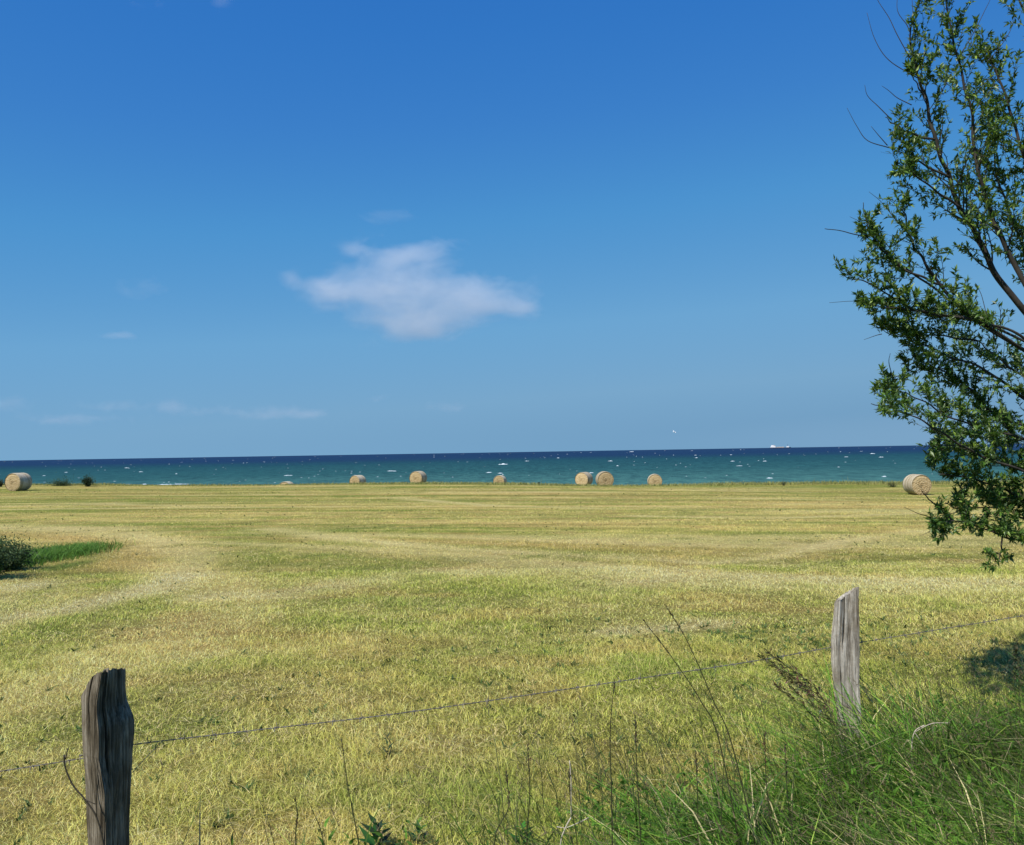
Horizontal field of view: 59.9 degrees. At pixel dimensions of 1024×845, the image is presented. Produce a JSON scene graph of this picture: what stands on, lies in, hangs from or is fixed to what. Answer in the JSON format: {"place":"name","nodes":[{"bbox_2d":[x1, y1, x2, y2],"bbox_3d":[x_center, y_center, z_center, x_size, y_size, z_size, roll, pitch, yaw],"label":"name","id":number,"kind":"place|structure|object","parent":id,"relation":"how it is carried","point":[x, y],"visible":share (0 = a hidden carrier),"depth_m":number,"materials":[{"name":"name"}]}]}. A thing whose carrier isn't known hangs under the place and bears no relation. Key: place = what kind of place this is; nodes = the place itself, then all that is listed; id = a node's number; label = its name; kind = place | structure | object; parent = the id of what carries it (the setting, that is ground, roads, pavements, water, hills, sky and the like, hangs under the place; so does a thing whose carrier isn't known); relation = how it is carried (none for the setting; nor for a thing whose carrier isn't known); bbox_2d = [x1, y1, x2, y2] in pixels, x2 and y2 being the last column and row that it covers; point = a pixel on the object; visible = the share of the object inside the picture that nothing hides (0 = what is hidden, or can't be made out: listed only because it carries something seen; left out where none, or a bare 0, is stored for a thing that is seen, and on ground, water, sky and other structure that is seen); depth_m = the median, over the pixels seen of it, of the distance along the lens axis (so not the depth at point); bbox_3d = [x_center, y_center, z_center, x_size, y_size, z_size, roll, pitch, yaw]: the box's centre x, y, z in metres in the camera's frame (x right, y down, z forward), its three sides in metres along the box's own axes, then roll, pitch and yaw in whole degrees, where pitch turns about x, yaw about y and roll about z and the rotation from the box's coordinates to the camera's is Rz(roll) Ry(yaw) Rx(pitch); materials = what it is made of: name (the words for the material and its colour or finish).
{"place":"outdoors","nodes":[
{"label":"outdoors","id":0,"kind":"place"},
{"bbox_2d":[0,537,144,571],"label":"lush grass","id":1,"kind":"structure","parent":0,"point":[60,552],"depth_m":15.84,"materials":[{"name":"green plant"}]},
{"bbox_2d":[0,483,1023,844],"bbox_3d":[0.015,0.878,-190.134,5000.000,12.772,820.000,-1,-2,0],"label":"field","id":2,"kind":"structure","parent":0,"point":[412,490],"depth_m":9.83,"materials":[{"name":"plant"}]},
{"bbox_2d":[4,473,31,490],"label":"hay bale","id":3,"kind":"object","parent":2,"relation":"on","point":[17,481],"visible":0.99,"depth_m":59.41},
{"bbox_2d":[0,525,41,575],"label":"shrub","id":4,"kind":"object","parent":2,"relation":"on","point":[3,554],"visible":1,"depth_m":12.69,"materials":[{"name":"green plant"}]},
{"bbox_2d":[0,533,48,570],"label":"shrub","id":5,"kind":"object","parent":2,"relation":"on","point":[16,563],"visible":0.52,"depth_m":13.70,"materials":[{"name":"green plant"}]},
{"bbox_2d":[46,475,74,485],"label":"bush","id":6,"kind":"object","parent":2,"relation":"on","point":[61,483],"visible":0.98,"depth_m":66.83,"materials":[{"name":"green plant"}]},
{"bbox_2d":[63,748,103,844],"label":"dry bramble stem","id":7,"kind":"object","parent":2,"relation":"on","point":[80,794],"visible":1,"depth_m":2.80,"materials":[{"name":"brown plant"}]},
{"bbox_2d":[78,473,95,486],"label":"bush","id":8,"kind":"object","parent":2,"relation":"on","point":[87,482],"visible":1,"depth_m":65.88,"materials":[{"name":"green plant"}]},
{"bbox_2d":[81,668,134,844],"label":"fence post","id":9,"kind":"object","parent":2,"relation":"on","point":[108,728],"visible":0.99,"depth_m":2.93,"materials":[{"name":"grey wood"}]},
{"bbox_2d":[0,614,1023,774],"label":"barbed wire","id":10,"kind":"object","parent":9,"relation":"attached to","point":[332,721],"visible":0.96,"depth_m":3.62,"materials":[{"name":"grey metal"}]},
{"bbox_2d":[293,785,308,844],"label":"grass stalk","id":11,"kind":"object","parent":2,"relation":"on","point":[296,821],"depth_m":3.15,"materials":[{"name":"green plant"}]},
{"bbox_2d":[341,738,366,844],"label":"grass stalk","id":12,"kind":"object","parent":2,"relation":"on","point":[350,799],"depth_m":3.16,"materials":[{"name":"plant"}]},
{"bbox_2d":[349,475,365,482],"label":"hay bale","id":13,"kind":"object","parent":2,"relation":"on","point":[358,478],"visible":0.59,"depth_m":83.44},
{"bbox_2d":[358,813,402,844],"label":"thistle","id":14,"kind":"object","parent":2,"relation":"on","point":[371,841],"visible":0.8,"depth_m":3.62,"materials":[{"name":"green plant"}]},
{"bbox_2d":[381,733,395,756],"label":"leafy weed","id":15,"kind":"object","parent":2,"relation":"on","point":[390,745],"visible":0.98,"depth_m":4.80,"materials":[{"name":"green plant"}]},
{"bbox_2d":[409,471,426,482],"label":"hay bale","id":16,"kind":"object","parent":2,"relation":"on","point":[418,476],"visible":0.78,"depth_m":77.38},
{"bbox_2d":[402,820,433,844],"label":"leafy weed","id":17,"kind":"object","parent":2,"relation":"on","point":[417,824],"visible":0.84,"depth_m":3.67,"materials":[{"name":"green plant"}]},
{"bbox_2d":[489,770,509,844],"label":"grass stalk","id":18,"kind":"object","parent":2,"relation":"on","point":[506,775],"depth_m":3.25,"materials":[{"name":"green plant"}]},
{"bbox_2d":[493,475,506,482],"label":"hay bale","id":19,"kind":"object","parent":2,"relation":"on","point":[501,478],"visible":0.65,"depth_m":91.34},
{"bbox_2d":[5,616,1023,844],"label":"verge grass","id":20,"kind":"structure","parent":2,"relation":"on","point":[891,771],"depth_m":3.75,"materials":[{"name":"green plant"}]},
{"bbox_2d":[508,820,540,844],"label":"leafy weed","id":21,"kind":"object","parent":2,"relation":"on","point":[524,832],"visible":0.53,"depth_m":3.63,"materials":[{"name":"green plant"}]},
{"bbox_2d":[526,744,530,844],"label":"grass stalk","id":22,"kind":"object","parent":2,"relation":"on","point":[527,839],"depth_m":3.25,"materials":[{"name":"plant"}]},
{"bbox_2d":[557,761,588,842],"bbox_3d":[0.223,1.491,3.252,0.119,0.502,0.005,-1,-2,0],"label":"dead stem","id":23,"kind":"object","parent":2,"relation":"on","point":[570,817],"visible":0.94,"depth_m":3.25,"materials":[{"name":"beige plant"}]},
{"bbox_2d":[563,766,587,844],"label":"grass stalk","id":24,"kind":"object","parent":2,"relation":"on","point":[571,809],"depth_m":3.25,"materials":[{"name":"green plant"}]},
{"bbox_2d":[575,472,592,485],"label":"hay bale","id":25,"kind":"object","parent":2,"relation":"on","point":[583,478],"visible":0.88,"depth_m":75.39},
{"bbox_2d":[593,679,616,844],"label":"grass stalk","id":26,"kind":"object","parent":2,"relation":"on","point":[614,682],"depth_m":3.26,"materials":[{"name":"plant"}]},
{"bbox_2d":[596,471,613,485],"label":"hay bale","id":27,"kind":"object","parent":2,"relation":"on","point":[604,477],"visible":0.89,"depth_m":68.77},
{"bbox_2d":[631,717,641,844],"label":"grass stalk","id":28,"kind":"object","parent":2,"relation":"on","point":[635,735],"depth_m":3.26,"materials":[{"name":"plant"}]},
{"bbox_2d":[647,474,661,485],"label":"hay bale","id":29,"kind":"object","parent":2,"relation":"on","point":[655,479],"visible":0.72,"depth_m":78.29},
{"bbox_2d":[642,618,739,844],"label":"grass stalk","id":30,"kind":"object","parent":2,"relation":"on","point":[657,638],"depth_m":3.36,"materials":[{"name":"green plant"}]},
{"bbox_2d":[689,750,704,842],"bbox_3d":[0.694,1.489,3.373,0.064,0.506,0.059,-2,-2,28],"label":"grass stalk","id":31,"kind":"object","parent":2,"relation":"on","point":[697,790],"depth_m":3.35,"materials":[{"name":"green plant"}]},
{"bbox_2d":[665,605,755,843],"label":"grass stalk","id":32,"kind":"object","parent":2,"relation":"on","point":[736,763],"depth_m":3.36,"materials":[{"name":"green plant"}]},
{"bbox_2d":[763,731,782,843],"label":"grass stalk","id":33,"kind":"object","parent":2,"relation":"on","point":[764,734],"depth_m":3.25,"materials":[{"name":"plant"}]},
{"bbox_2d":[782,743,800,844],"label":"grass stalk","id":34,"kind":"object","parent":2,"relation":"on","point":[786,761],"depth_m":3.45,"materials":[{"name":"plant"}]},
{"bbox_2d":[757,652,863,809],"bbox_3d":[1.314,1.375,3.900,0.480,0.752,0.081,-1,-2,3],"label":"grass stalk","id":35,"kind":"object","parent":2,"relation":"on","point":[763,659],"depth_m":3.91,"materials":[{"name":"plant"}]},
{"bbox_2d":[764,648,862,828],"bbox_3d":[1.254,1.336,3.694,0.409,0.816,0.086,-1,-2,8],"label":"grass stalk","id":36,"kind":"object","parent":2,"relation":"on","point":[794,672],"depth_m":3.71,"materials":[{"name":"plant"}]},
{"bbox_2d":[773,682,853,794],"bbox_3d":[1.397,1.470,4.101,0.394,0.572,0.066,-1,-2,3],"label":"grass stalk","id":37,"kind":"object","parent":2,"relation":"on","point":[787,693],"depth_m":4.11,"materials":[{"name":"brown plant"}]},
{"bbox_2d":[771,661,864,800],"bbox_3d":[1.313,1.383,3.795,0.421,0.730,0.067,-1,-2,6],"label":"grass stalk","id":38,"kind":"object","parent":2,"relation":"on","point":[800,683],"depth_m":3.81,"materials":[{"name":"brown plant"}]},
{"bbox_2d":[777,671,860,780],"bbox_3d":[1.407,1.435,4.019,0.435,0.638,0.078,-1,-2,-6],"label":"grass stalk","id":39,"kind":"object","parent":2,"relation":"on","point":[823,705],"depth_m":4.01,"materials":[{"name":"brown plant"}]},
{"bbox_2d":[787,683,867,779],"bbox_3d":[1.510,1.490,4.191,0.443,0.532,0.074,-1,-2,5],"label":"grass stalk","id":40,"kind":"object","parent":2,"relation":"on","point":[792,688],"depth_m":4.21,"materials":[{"name":"plant"}]},
{"bbox_2d":[831,586,861,764],"bbox_3d":[1.684,1.302,4.497,0.125,0.952,0.124,-1,-2,0],"label":"fence post","id":41,"kind":"object","parent":2,"relation":"on","point":[845,644],"visible":0.7,"depth_m":4.46,"materials":[{"name":"grey wood"}]},
{"bbox_2d":[884,482,898,486],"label":"bush","id":42,"kind":"object","parent":2,"relation":"on","point":[891,485],"visible":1,"depth_m":59.85,"materials":[{"name":"green plant"}]},
{"bbox_2d":[903,474,931,494],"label":"hay bale","id":43,"kind":"object","parent":2,"relation":"on","point":[912,481],"visible":0.98,"depth_m":51.34},
{"bbox_2d":[825,0,1023,572],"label":"willow tree","id":44,"kind":"object","parent":2,"relation":"on","point":[996,497],"visible":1,"depth_m":5.47,"materials":[{"name":"green plant"}]},
{"bbox_2d":[911,722,941,760],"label":"dead stem","id":45,"kind":"object","parent":2,"relation":"on","point":[919,729],"visible":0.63,"depth_m":4.15,"materials":[{"name":"beige plant"}]},
{"bbox_2d":[1001,637,1023,704],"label":"dock plant","id":46,"kind":"object","parent":2,"relation":"on","point":[1016,654],"visible":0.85,"depth_m":5.51,"materials":[{"name":"green plant"}]},
{"bbox_2d":[0,444,1023,485],"bbox_3d":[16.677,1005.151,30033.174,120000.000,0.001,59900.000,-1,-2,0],"label":"sea","id":47,"kind":"structure","parent":0,"point":[795,464],"depth_m":549.74,"materials":[{"name":"liquid"}]},
{"bbox_2d":[4,446,923,484],"bbox_3d":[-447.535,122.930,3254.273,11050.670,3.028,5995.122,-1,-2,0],"label":"whitecaps","id":48,"kind":"object","parent":47,"relation":"on","point":[484,466],"visible":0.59,"depth_m":401.86,"materials":[{"name":"liquid"}]},
{"bbox_2d":[770,444,790,448],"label":"cargo ship","id":49,"kind":"object","parent":47,"relation":"on","point":[772,447],"visible":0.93,"depth_m":8983.78,"materials":[{"name":"paint"}]},
{"bbox_2d":[0,0,1023,460],"label":"sky","id":50,"kind":"structure","parent":0,"point":[229,228],"materials":[{"name":"blue"}]},
{"bbox_2d":[4,477,1022,486],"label":"cliff top grass","id":51,"kind":"structure","parent":0,"point":[807,482],"depth_m":65.23,"materials":[{"name":"green plant"}]}
]}

